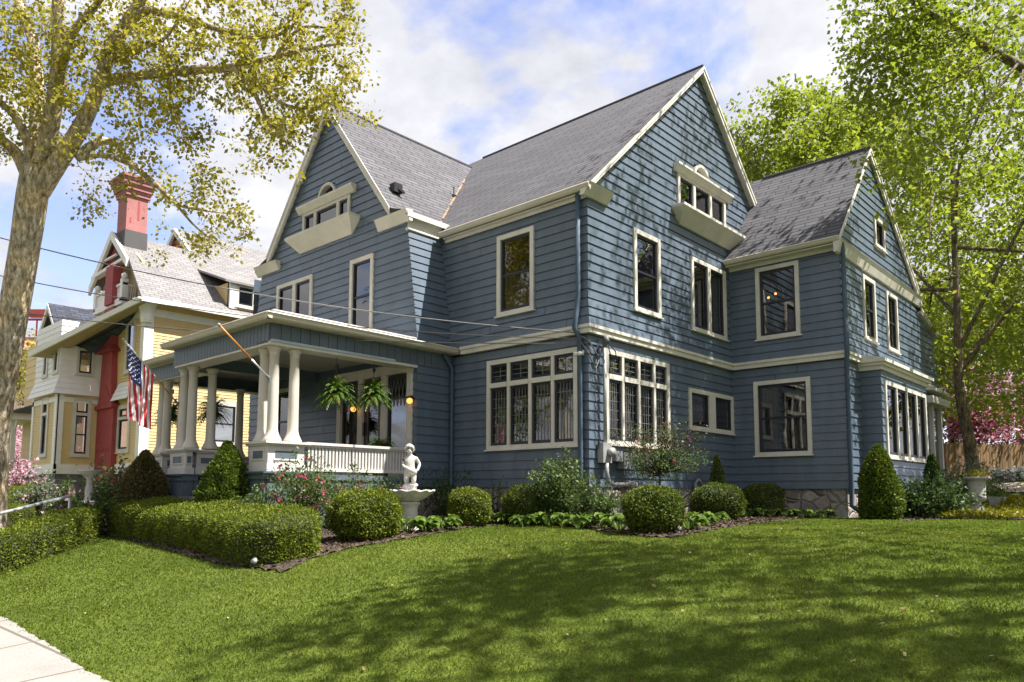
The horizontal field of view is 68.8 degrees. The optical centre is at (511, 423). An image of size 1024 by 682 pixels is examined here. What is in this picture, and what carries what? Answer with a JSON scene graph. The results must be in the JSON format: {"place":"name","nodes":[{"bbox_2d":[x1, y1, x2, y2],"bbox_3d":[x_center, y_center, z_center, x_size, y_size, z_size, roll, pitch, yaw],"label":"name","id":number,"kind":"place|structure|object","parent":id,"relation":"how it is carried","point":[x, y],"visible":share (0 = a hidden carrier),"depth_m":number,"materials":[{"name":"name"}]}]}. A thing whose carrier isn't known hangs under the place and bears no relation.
{"place":"outdoors","nodes":[
{"label":"outdoors","id":0,"kind":"place"},
{"bbox_2d":[0,616,109,681],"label":"sidewalk","id":1,"kind":"structure","parent":0,"point":[24,657],"depth_m":6.46,"materials":[{"name":"concrete"}]},
{"bbox_2d":[495,403,505,441],"bbox_3d":[-0.181,-0.004,15.831,0.350,0.909,0.100,-2,-6,26],"label":"flag","id":2,"kind":"object","parent":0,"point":[503,439],"visible":0.58,"depth_m":15.83,"materials":[{"name":"red fabric"}]},
{"bbox_2d":[0,479,1023,681],"bbox_3d":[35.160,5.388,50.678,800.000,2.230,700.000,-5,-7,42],"label":"ground","id":3,"kind":"structure","parent":0,"point":[624,675],"depth_m":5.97,"materials":[{"name":"green plant"}]},
{"bbox_2d":[8,502,35,527],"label":"hedge","id":4,"kind":"object","parent":3,"relation":"on","point":[14,517],"visible":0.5,"depth_m":17.20,"materials":[{"name":"green plant"}]},
{"bbox_2d":[8,480,40,504],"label":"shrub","id":5,"kind":"object","parent":3,"relation":"on","point":[11,497],"visible":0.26,"depth_m":20.04,"materials":[{"name":"green plant"}]},
{"bbox_2d":[9,451,40,487],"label":"shrub","id":6,"kind":"object","parent":3,"relation":"on","point":[14,478],"visible":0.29,"depth_m":20.98,"materials":[{"name":"pink plant"}]},
{"bbox_2d":[0,495,71,514],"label":"handrail","id":7,"kind":"object","parent":3,"relation":"on","point":[39,503],"visible":0.68,"depth_m":13.46,"materials":[{"name":"white metal"}]},
{"bbox_2d":[9,464,75,515],"bbox_3d":[-12.230,1.791,19.474,1.524,1.474,1.321,0,-5,-1],"label":"shrub","id":8,"kind":"object","parent":3,"relation":"on","point":[39,495],"visible":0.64,"depth_m":19.24,"materials":[{"name":"green plant"}]},
{"bbox_2d":[14,404,81,482],"bbox_3d":[-26.495,1.393,39.940,6.148,4.861,6.170,-5,-7,42],"label":"redbud tree","id":9,"kind":"object","parent":3,"relation":"on","point":[17,451],"visible":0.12,"depth_m":39.57,"materials":[{"name":"pink plant"}]},
{"bbox_2d":[15,328,88,430],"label":"maple tree","id":10,"kind":"object","parent":3,"relation":"on","point":[20,382],"visible":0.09,"depth_m":44.27,"materials":[{"name":"green plant"}]},
{"bbox_2d":[0,499,107,573],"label":"hedge","id":11,"kind":"object","parent":3,"relation":"on","point":[35,538],"visible":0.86,"depth_m":12.71,"materials":[{"name":"green plant"}]},
{"bbox_2d":[45,463,84,510],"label":"shrub","id":12,"kind":"object","parent":3,"relation":"on","point":[64,503],"visible":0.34,"depth_m":17.31,"materials":[{"name":"green plant"}]},
{"bbox_2d":[14,309,133,477],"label":"brick building","id":13,"kind":"structure","parent":3,"relation":"on","point":[80,426],"depth_m":58.29,"materials":[{"name":"brick"}]},
{"bbox_2d":[77,470,103,505],"bbox_3d":[-8.507,1.592,15.018,0.481,1.332,0.470,-5,-7,42],"label":"bird bath","id":14,"kind":"object","parent":3,"relation":"on","point":[88,475],"visible":0.62,"depth_m":14.98,"materials":[{"name":"grey stone"}]},
{"bbox_2d":[71,475,119,534],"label":"shrub","id":15,"kind":"object","parent":3,"relation":"on","point":[99,489],"visible":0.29,"depth_m":14.88,"materials":[{"name":"green plant"}]},
{"bbox_2d":[73,452,131,504],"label":"shrub","id":16,"kind":"object","parent":3,"relation":"on","point":[113,472],"visible":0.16,"depth_m":16.45,"materials":[{"name":"green plant"}]},
{"bbox_2d":[9,171,266,496],"label":"victorian house","id":17,"kind":"structure","parent":3,"relation":"on","point":[48,416],"depth_m":26.35,"materials":[{"name":"beige paint"}]},
{"bbox_2d":[38,396,49,457],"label":"window","id":18,"kind":"structure","parent":17,"relation":"in","point":[44,414],"depth_m":26.67,"materials":[{"name":"beige paint"}]},
{"bbox_2d":[69,398,91,457],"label":"window","id":19,"kind":"structure","parent":17,"relation":"in","point":[75,413],"depth_m":26.33,"materials":[{"name":"beige paint"}]},
{"bbox_2d":[75,348,94,376],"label":"window","id":20,"kind":"structure","parent":17,"relation":"in","point":[92,356],"depth_m":26.49,"materials":[{"name":"beige paint"}]},
{"bbox_2d":[114,404,130,453],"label":"window","id":21,"kind":"structure","parent":17,"relation":"in","point":[121,418],"depth_m":25.52,"materials":[{"name":"beige paint"}]},
{"bbox_2d":[122,318,136,374],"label":"window","id":22,"kind":"structure","parent":17,"relation":"in","point":[133,321],"depth_m":25.57,"materials":[{"name":"beige paint"}]},
{"bbox_2d":[215,400,236,446],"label":"window","id":23,"kind":"structure","parent":17,"relation":"in","point":[231,404],"depth_m":26.76,"materials":[{"name":"beige paint"}]},
{"bbox_2d":[0,0,387,529],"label":"maple tree","id":24,"kind":"object","parent":3,"relation":"on","point":[42,159],"visible":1,"depth_m":14.63,"materials":[{"name":"yellow plant"}]},
{"bbox_2d":[16,522,1023,681],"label":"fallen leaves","id":25,"kind":"object","parent":3,"relation":"on","point":[744,637],"visible":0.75,"depth_m":6.58,"materials":[{"name":"brown plant"}]},
{"bbox_2d":[143,64,949,525],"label":"clapboard house","id":26,"kind":"structure","parent":3,"relation":"on","point":[653,234],"depth_m":17.16,"materials":[{"name":"blue paint"}]},
{"bbox_2d":[122,338,178,407],"bbox_3d":[-7.439,-1.026,15.487,0.082,1.237,1.582,-2,-6,21],"label":"flag pole","id":27,"kind":"object","parent":26,"relation":"attached to","point":[156,378],"visible":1,"depth_m":15.48,"materials":[{"name":"orange wood"}]},
{"bbox_2d":[126,345,152,429],"bbox_3d":[-7.424,-0.733,15.097,0.285,1.710,0.700,-2,-6,21],"label":"flag","id":28,"kind":"object","parent":27,"relation":"hanging from","point":[139,399],"visible":1,"depth_m":15.05,"materials":[{"name":"multicoloured fabric"}]},
{"bbox_2d":[151,388,177,427],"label":"hanging fern","id":29,"kind":"object","parent":26,"relation":"hanging from","point":[174,414],"visible":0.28,"depth_m":18.29,"materials":[{"name":"plant"}]},
{"bbox_2d":[197,394,234,426],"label":"hanging fern","id":30,"kind":"object","parent":26,"relation":"hanging from","point":[204,408],"visible":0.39,"depth_m":17.49,"materials":[{"name":"plant"}]},
{"bbox_2d":[217,323,270,381],"bbox_3d":[-4.660,-1.226,13.093,0.079,0.834,1.340,-2,-6,25],"label":"flag pole","id":31,"kind":"object","parent":26,"relation":"attached to","point":[268,377],"visible":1,"depth_m":13.05,"materials":[{"name":"orange wood"}]},
{"bbox_2d":[0,275,577,338],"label":"power line","id":32,"kind":"object","parent":26,"relation":"attached to","point":[350,326],"visible":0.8,"depth_m":14.73,"materials":[{"name":"black rubber"}]},
{"bbox_2d":[0,237,579,332],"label":"power line","id":33,"kind":"object","parent":26,"relation":"attached to","point":[305,301],"visible":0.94,"depth_m":14.86,"materials":[{"name":"grey metal"}]},
{"bbox_2d":[276,274,313,315],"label":"window","id":34,"kind":"structure","parent":26,"relation":"in","point":[295,284],"depth_m":19.53,"materials":[{"name":"beige paint"}]},
{"bbox_2d":[30,314,577,343],"bbox_3d":[-5.926,-2.149,15.123,14.541,1.353,0.021,0,-5,6],"label":"power line","id":35,"kind":"object","parent":26,"relation":"attached to","point":[350,339],"visible":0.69,"depth_m":14.69,"materials":[{"name":"black rubber"}]},
{"bbox_2d":[302,193,350,230],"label":"window","id":36,"kind":"structure","parent":26,"relation":"in","point":[338,203],"depth_m":18.85,"materials":[{"name":"beige paint"}]},
{"bbox_2d":[312,363,360,413],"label":"hanging fern","id":37,"kind":"object","parent":26,"relation":"hanging from","point":[337,395],"visible":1,"depth_m":14.68,"materials":[{"name":"plant"}]},
{"bbox_2d":[348,253,374,327],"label":"window","id":38,"kind":"structure","parent":26,"relation":"in","point":[362,260],"depth_m":17.75,"materials":[{"name":"beige paint"}]},
{"bbox_2d":[352,365,397,417],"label":"hanging fern","id":39,"kind":"object","parent":26,"relation":"hanging from","point":[373,395],"visible":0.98,"depth_m":15.35,"materials":[{"name":"green plant"}]},
{"bbox_2d":[367,435,397,475],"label":"potted fern","id":40,"kind":"object","parent":26,"relation":"on","point":[382,443],"visible":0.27,"depth_m":15.77,"materials":[{"name":"ceramic"}]},
{"bbox_2d":[494,225,535,318],"bbox_3d":[0.129,-3.151,15.690,1.110,1.777,0.292,-5,-7,42],"label":"window","id":41,"kind":"structure","parent":26,"relation":"in","point":[520,285],"depth_m":15.76,"materials":[{"name":"beige paint"}]},
{"bbox_2d":[484,347,577,451],"bbox_3d":[0.379,-0.448,15.104,2.500,1.927,0.145,-5,-7,42],"label":"window","id":42,"kind":"structure","parent":26,"relation":"in","point":[555,377],"depth_m":15.07,"materials":[{"name":"beige paint"}]},
{"bbox_2d":[559,399,564,449],"bbox_3d":[0.975,0.037,14.800,0.170,1.104,0.170,-5,-7,42],"label":"curtain","id":43,"kind":"object","parent":26,"relation":"hanging from","point":[561,429],"visible":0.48,"depth_m":14.74,"materials":[{"name":"white fabric"}]},
{"bbox_2d":[602,335,616,442],"bbox_3d":[1.852,-0.649,14.245,0.283,2.126,0.226,-2,-6,20],"label":"electric mast","id":44,"kind":"object","parent":26,"relation":"attached to","point":[605,341],"visible":0.97,"depth_m":14.30,"materials":[{"name":"grey metal"}]},
{"bbox_2d":[597,442,637,489],"bbox_3d":[2.064,1.111,14.447,0.235,1.460,1.060,-5,-7,42],"label":"electric meter","id":45,"kind":"object","parent":26,"relation":"attached to","point":[607,453],"visible":0.85,"depth_m":14.28,"materials":[{"name":"grey metal"}]},
{"bbox_2d":[606,348,672,449],"bbox_3d":[2.599,-0.452,15.383,0.145,1.897,2.460,-5,-7,42],"label":"window","id":46,"kind":"structure","parent":26,"relation":"in","point":[621,380],"depth_m":15.34,"materials":[{"name":"beige paint"}]},
{"bbox_2d":[632,227,663,319],"bbox_3d":[2.866,-3.183,15.922,0.145,1.777,1.110,-5,-7,42],"label":"window","id":47,"kind":"structure","parent":26,"relation":"in","point":[657,312],"depth_m":16.05,"materials":[{"name":"beige paint"}]},
{"bbox_2d":[676,172,725,224],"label":"window","id":48,"kind":"structure","parent":26,"relation":"in","point":[693,187],"depth_m":18.03,"materials":[{"name":"beige paint"}]},
{"bbox_2d":[690,256,728,341],"bbox_3d":[4.660,-2.962,17.983,0.292,1.767,1.790,-5,-7,42],"label":"window","id":49,"kind":"structure","parent":26,"relation":"in","point":[710,281],"depth_m":17.98,"materials":[{"name":"beige paint"}]},
{"bbox_2d":[686,387,735,435],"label":"window","id":50,"kind":"structure","parent":26,"relation":"in","point":[710,426],"depth_m":17.63,"materials":[{"name":"beige paint"}]},
{"bbox_2d":[755,260,802,341],"bbox_3d":[6.370,-2.933,17.924,1.140,1.807,0.145,-5,-7,42],"label":"window","id":51,"kind":"structure","parent":26,"relation":"in","point":[761,336],"depth_m":17.93,"materials":[{"name":"beige paint"}]},
{"bbox_2d":[753,376,814,456],"bbox_3d":[6.435,-0.142,17.700,1.440,1.827,0.292,-5,-7,42],"label":"window","id":52,"kind":"structure","parent":26,"relation":"in","point":[770,393],"depth_m":17.85,"materials":[{"name":"beige paint"}]},
{"bbox_2d":[860,274,879,344],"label":"window","id":53,"kind":"structure","parent":26,"relation":"in","point":[866,280],"depth_m":18.53,"materials":[{"name":"beige paint"}]},
{"bbox_2d":[873,214,887,254],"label":"window","id":54,"kind":"structure","parent":26,"relation":"in","point":[881,247],"depth_m":19.35,"materials":[{"name":"beige paint"}]},
{"bbox_2d":[885,290,901,354],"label":"window","id":55,"kind":"structure","parent":26,"relation":"in","point":[889,296],"depth_m":19.90,"materials":[{"name":"beige paint"}]},
{"bbox_2d":[883,380,928,462],"bbox_3d":[9.804,0.017,18.558,0.145,1.827,3.590,-5,-7,42],"label":"window","id":56,"kind":"structure","parent":26,"relation":"in","point":[896,455],"depth_m":18.53,"materials":[{"name":"beige paint"}]},
{"bbox_2d":[523,446,595,524],"bbox_3d":[0.907,1.148,13.665,1.306,1.464,1.324,-2,-6,20],"label":"shrub","id":57,"kind":"object","parent":3,"relation":"on","point":[554,500],"visible":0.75,"depth_m":13.47,"materials":[{"name":"green plant"}]},
{"bbox_2d":[102,505,1023,571],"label":"mulch bed","id":58,"kind":"object","parent":3,"relation":"on","point":[285,565],"visible":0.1,"depth_m":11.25,"materials":[{"name":"brown wood"}]},
{"bbox_2d":[114,449,170,507],"bbox_3d":[-7.644,1.369,15.497,1.148,1.727,1.193,-5,-7,42],"label":"conifer","id":59,"kind":"object","parent":58,"relation":"on","point":[146,476],"visible":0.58,"depth_m":15.29,"materials":[{"name":"green plant"}]},
{"bbox_2d":[101,494,322,566],"bbox_3d":[-5.870,1.702,13.275,1.283,0.966,9.420,5,-7,-41],"label":"hedge","id":60,"kind":"object","parent":58,"relation":"on","point":[245,533],"visible":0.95,"depth_m":10.63,"materials":[{"name":"green plant"}]},
{"bbox_2d":[192,440,250,502],"bbox_3d":[-5.199,1.160,13.555,1.195,1.767,1.138,-5,-7,42],"label":"conifer","id":61,"kind":"object","parent":58,"relation":"on","point":[224,474],"visible":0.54,"depth_m":13.33,"materials":[{"name":"green plant"}]},
{"bbox_2d":[229,482,282,506],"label":"shrub","id":62,"kind":"object","parent":58,"relation":"on","point":[251,500],"visible":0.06,"depth_m":12.30,"materials":[{"name":"green plant"}]},
{"bbox_2d":[255,446,343,526],"bbox_3d":[-3.515,1.125,12.494,1.399,1.565,1.488,1,-5,-12],"label":"shrub","id":63,"kind":"object","parent":58,"relation":"on","point":[313,495],"visible":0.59,"depth_m":12.29,"materials":[{"name":"green plant"}]},
{"bbox_2d":[311,459,384,527],"bbox_3d":[-2.960,1.317,13.637,1.602,1.371,1.598,-5,-7,42],"label":"shrub","id":64,"kind":"object","parent":58,"relation":"on","point":[359,486],"visible":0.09,"depth_m":13.54,"materials":[{"name":"green plant"}]},
{"bbox_2d":[324,486,404,540],"bbox_3d":[-2.184,1.382,11.403,1.208,0.859,1.219,-5,-7,42],"label":"boxwood","id":65,"kind":"object","parent":58,"relation":"on","point":[362,514],"visible":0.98,"depth_m":11.06,"materials":[{"name":"green plant"}]},
{"bbox_2d":[390,489,434,529],"bbox_3d":[-1.736,1.462,12.682,0.879,0.702,0.879,-5,-7,42],"label":"fountain","id":66,"kind":"object","parent":58,"relation":"on","point":[409,500],"visible":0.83,"depth_m":12.53,"materials":[{"name":"stone"}]},
{"bbox_2d":[402,444,420,490],"bbox_3d":[-1.718,0.753,12.723,0.328,0.841,0.296,-5,-7,42],"label":"boy statue","id":67,"kind":"object","parent":66,"relation":"on","point":[409,460],"visible":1,"depth_m":12.68,"materials":[{"name":"stone"}]},
{"bbox_2d":[400,516,431,531],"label":"hosta","id":68,"kind":"object","parent":58,"relation":"on","point":[417,525],"visible":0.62,"depth_m":11.83,"materials":[{"name":"green plant"}]},
{"bbox_2d":[408,517,444,530],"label":"hosta","id":69,"kind":"object","parent":58,"relation":"on","point":[434,522],"visible":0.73,"depth_m":11.98,"materials":[{"name":"green plant"}]},
{"bbox_2d":[427,514,462,528],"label":"hosta","id":70,"kind":"object","parent":58,"relation":"on","point":[452,519],"visible":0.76,"depth_m":12.44,"materials":[{"name":"green plant"}]},
{"bbox_2d":[416,462,477,519],"bbox_3d":[-1.279,1.405,15.447,1.698,1.240,1.742,-1,-5,13],"label":"shrub","id":71,"kind":"object","parent":58,"relation":"on","point":[443,507],"visible":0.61,"depth_m":15.31,"materials":[{"name":"green plant"}]},
{"bbox_2d":[447,486,493,527],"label":"boxwood","id":72,"kind":"object","parent":58,"relation":"on","point":[469,506],"visible":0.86,"depth_m":13.05,"materials":[{"name":"green plant"}]},
{"bbox_2d":[486,472,504,515],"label":"shrub","id":73,"kind":"object","parent":58,"relation":"on","point":[497,500],"visible":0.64,"depth_m":14.84,"materials":[{"name":"green plant"}]},
{"bbox_2d":[498,483,547,522],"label":"boxwood","id":74,"kind":"object","parent":58,"relation":"on","point":[521,499],"visible":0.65,"depth_m":13.55,"materials":[{"name":"green plant"}]},
{"bbox_2d":[508,514,541,525],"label":"hosta","id":75,"kind":"object","parent":58,"relation":"on","point":[515,519],"visible":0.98,"depth_m":12.95,"materials":[{"name":"green plant"}]},
{"bbox_2d":[563,512,599,527],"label":"hosta","id":76,"kind":"object","parent":58,"relation":"on","point":[581,520],"visible":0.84,"depth_m":12.20,"materials":[{"name":"green plant"}]},
{"bbox_2d":[600,514,626,529],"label":"hosta","id":77,"kind":"object","parent":58,"relation":"on","point":[617,522],"visible":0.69,"depth_m":11.44,"materials":[{"name":"green plant"}]},
{"bbox_2d":[618,483,686,532],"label":"boxwood","id":78,"kind":"object","parent":58,"relation":"on","point":[649,507],"visible":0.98,"depth_m":10.72,"materials":[{"name":"green plant"}]},
{"bbox_2d":[610,412,712,485],"bbox_3d":[2.919,0.843,14.496,1.976,2.116,2.014,-1,-5,15],"label":"tree","id":79,"kind":"object","parent":58,"relation":"on","point":[655,470],"visible":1,"depth_m":14.29,"materials":[{"name":"green plant"}]},
{"bbox_2d":[681,514,709,528],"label":"hosta","id":80,"kind":"object","parent":58,"relation":"on","point":[703,520],"visible":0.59,"depth_m":11.32,"materials":[{"name":"green plant"}]},
{"bbox_2d":[707,455,725,483],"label":"conifer","id":81,"kind":"object","parent":58,"relation":"on","point":[717,473],"visible":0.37,"depth_m":16.59,"materials":[{"name":"green plant"}]},
{"bbox_2d":[688,480,748,519],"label":"boxwood","id":82,"kind":"object","parent":58,"relation":"on","point":[715,497],"visible":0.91,"depth_m":14.85,"materials":[{"name":"green plant"}]},
{"bbox_2d":[742,482,786,515],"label":"boxwood","id":83,"kind":"object","parent":58,"relation":"on","point":[762,496],"visible":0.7,"depth_m":16.75,"materials":[{"name":"green plant"}]},
{"bbox_2d":[897,471,963,517],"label":"shrub","id":84,"kind":"object","parent":58,"relation":"on","point":[924,503],"visible":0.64,"depth_m":15.83,"materials":[{"name":"green plant"}]},
{"bbox_2d":[921,453,946,513],"bbox_3d":[9.964,1.457,17.742,0.679,1.543,0.712,-5,-7,42],"label":"conifer","id":85,"kind":"object","parent":58,"relation":"on","point":[932,466],"visible":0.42,"depth_m":17.67,"materials":[{"name":"green plant"}]},
{"bbox_2d":[933,477,985,515],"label":"shrub","id":86,"kind":"object","parent":58,"relation":"on","point":[961,503],"visible":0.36,"depth_m":17.23,"materials":[{"name":"green plant"}]},
{"bbox_2d":[937,502,1023,519],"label":"ground cover","id":87,"kind":"object","parent":58,"relation":"on","point":[996,511],"visible":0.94,"depth_m":16.30,"materials":[{"name":"yellow plant"}]},
{"bbox_2d":[565,472,621,525],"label":"shrub","id":88,"kind":"object","parent":3,"relation":"on","point":[605,504],"visible":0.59,"depth_m":12.89,"materials":[{"name":"green plant"}]},
{"bbox_2d":[722,73,887,182],"bbox_3d":[12.440,-6.462,32.542,7.752,18.530,7.429,-5,-7,42],"label":"maple tree","id":89,"kind":"object","parent":3,"relation":"on","point":[779,154],"visible":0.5,"depth_m":31.96,"materials":[{"name":"green plant"}]},
{"bbox_2d":[762,73,923,183],"bbox_3d":[16.038,-6.775,35.627,7.550,19.739,7.449,0,-5,5],"label":"maple tree","id":90,"kind":"object","parent":3,"relation":"on","point":[827,96],"visible":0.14,"depth_m":34.60,"materials":[{"name":"green plant"}]},
{"bbox_2d":[854,443,908,519],"bbox_3d":[7.749,1.222,15.696,1.018,1.647,1.055,-5,-7,42],"label":"conifer","id":91,"kind":"object","parent":3,"relation":"on","point":[878,481],"visible":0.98,"depth_m":15.45,"materials":[{"name":"green plant"}]},
{"bbox_2d":[826,0,1023,230],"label":"maple tree","id":92,"kind":"object","parent":3,"relation":"on","point":[968,36],"visible":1,"depth_m":16.62,"materials":[{"name":"green plant"}]},
{"bbox_2d":[835,0,1023,488],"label":"maple tree","id":93,"kind":"object","parent":3,"relation":"on","point":[958,360],"visible":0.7,"depth_m":22.82,"materials":[{"name":"green plant"}]},
{"bbox_2d":[900,151,1023,443],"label":"maple tree","id":94,"kind":"object","parent":3,"relation":"on","point":[928,277],"visible":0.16,"depth_m":31.38,"materials":[{"name":"green plant"}]},
{"bbox_2d":[905,454,1019,504],"bbox_3d":[12.160,1.554,20.457,2.842,1.471,3.066,-5,-7,42],"label":"shrub","id":95,"kind":"object","parent":3,"relation":"on","point":[963,485],"visible":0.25,"depth_m":20.00,"materials":[{"name":"green plant"}]},
{"bbox_2d":[915,263,1021,442],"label":"maple tree","id":96,"kind":"object","parent":3,"relation":"on","point":[970,335],"depth_m":44.32,"materials":[{"name":"green plant"}]},
{"bbox_2d":[960,469,989,510],"bbox_3d":[11.296,1.677,18.187,0.625,1.242,0.584,-5,-7,42],"label":"garden urn","id":97,"kind":"object","parent":3,"relation":"on","point":[977,482],"visible":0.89,"depth_m":18.05,"materials":[{"name":"grey stone"}]},
{"bbox_2d":[934,394,1023,444],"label":"redbud tree","id":98,"kind":"object","parent":3,"relation":"on","point":[981,432],"visible":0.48,"depth_m":27.00,"materials":[{"name":"pink plant"}]},
{"bbox_2d":[934,358,1023,478],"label":"redbud tree","id":99,"kind":"object","parent":3,"relation":"on","point":[953,404],"visible":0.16,"depth_m":27.62,"materials":[{"name":"pink plant"}]},
{"bbox_2d":[935,442,1023,478],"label":"wooden fence","id":100,"kind":"object","parent":3,"relation":"on","point":[1005,456],"visible":0.51,"depth_m":26.34,"materials":[{"name":"brown wood"}]},
{"bbox_2d":[944,368,1023,444],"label":"redbud tree","id":101,"kind":"object","parent":3,"relation":"on","point":[1016,439],"visible":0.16,"depth_m":28.02,"materials":[{"name":"pink plant"}]},
{"bbox_2d":[987,487,1011,504],"bbox_3d":[12.903,1.907,19.860,0.640,0.489,0.592,-5,-7,42],"label":"planter box","id":102,"kind":"object","parent":3,"relation":"on","point":[995,499],"visible":0.95,"depth_m":19.79,"materials":[{"name":"grey stone"}]},
{"bbox_2d":[987,465,1023,480],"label":"white flowers","id":103,"kind":"object","parent":3,"relation":"on","point":[1014,474],"visible":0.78,"depth_m":23.18,"materials":[{"name":"white plant"}]},
{"bbox_2d":[997,493,1023,507],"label":"ground cover","id":104,"kind":"object","parent":3,"relation":"on","point":[1011,500],"visible":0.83,"depth_m":19.51,"materials":[{"name":"yellow plant"}]},
{"bbox_2d":[0,0,1023,450],"label":"sky","id":105,"kind":"structure","parent":0,"point":[468,81],"materials":[{"name":"blue"}]},
{"bbox_2d":[992,481,1023,491],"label":"gravel path","id":106,"kind":"structure","parent":0,"point":[1017,486],"depth_m":21.84,"materials":[{"name":"beige gravel"}]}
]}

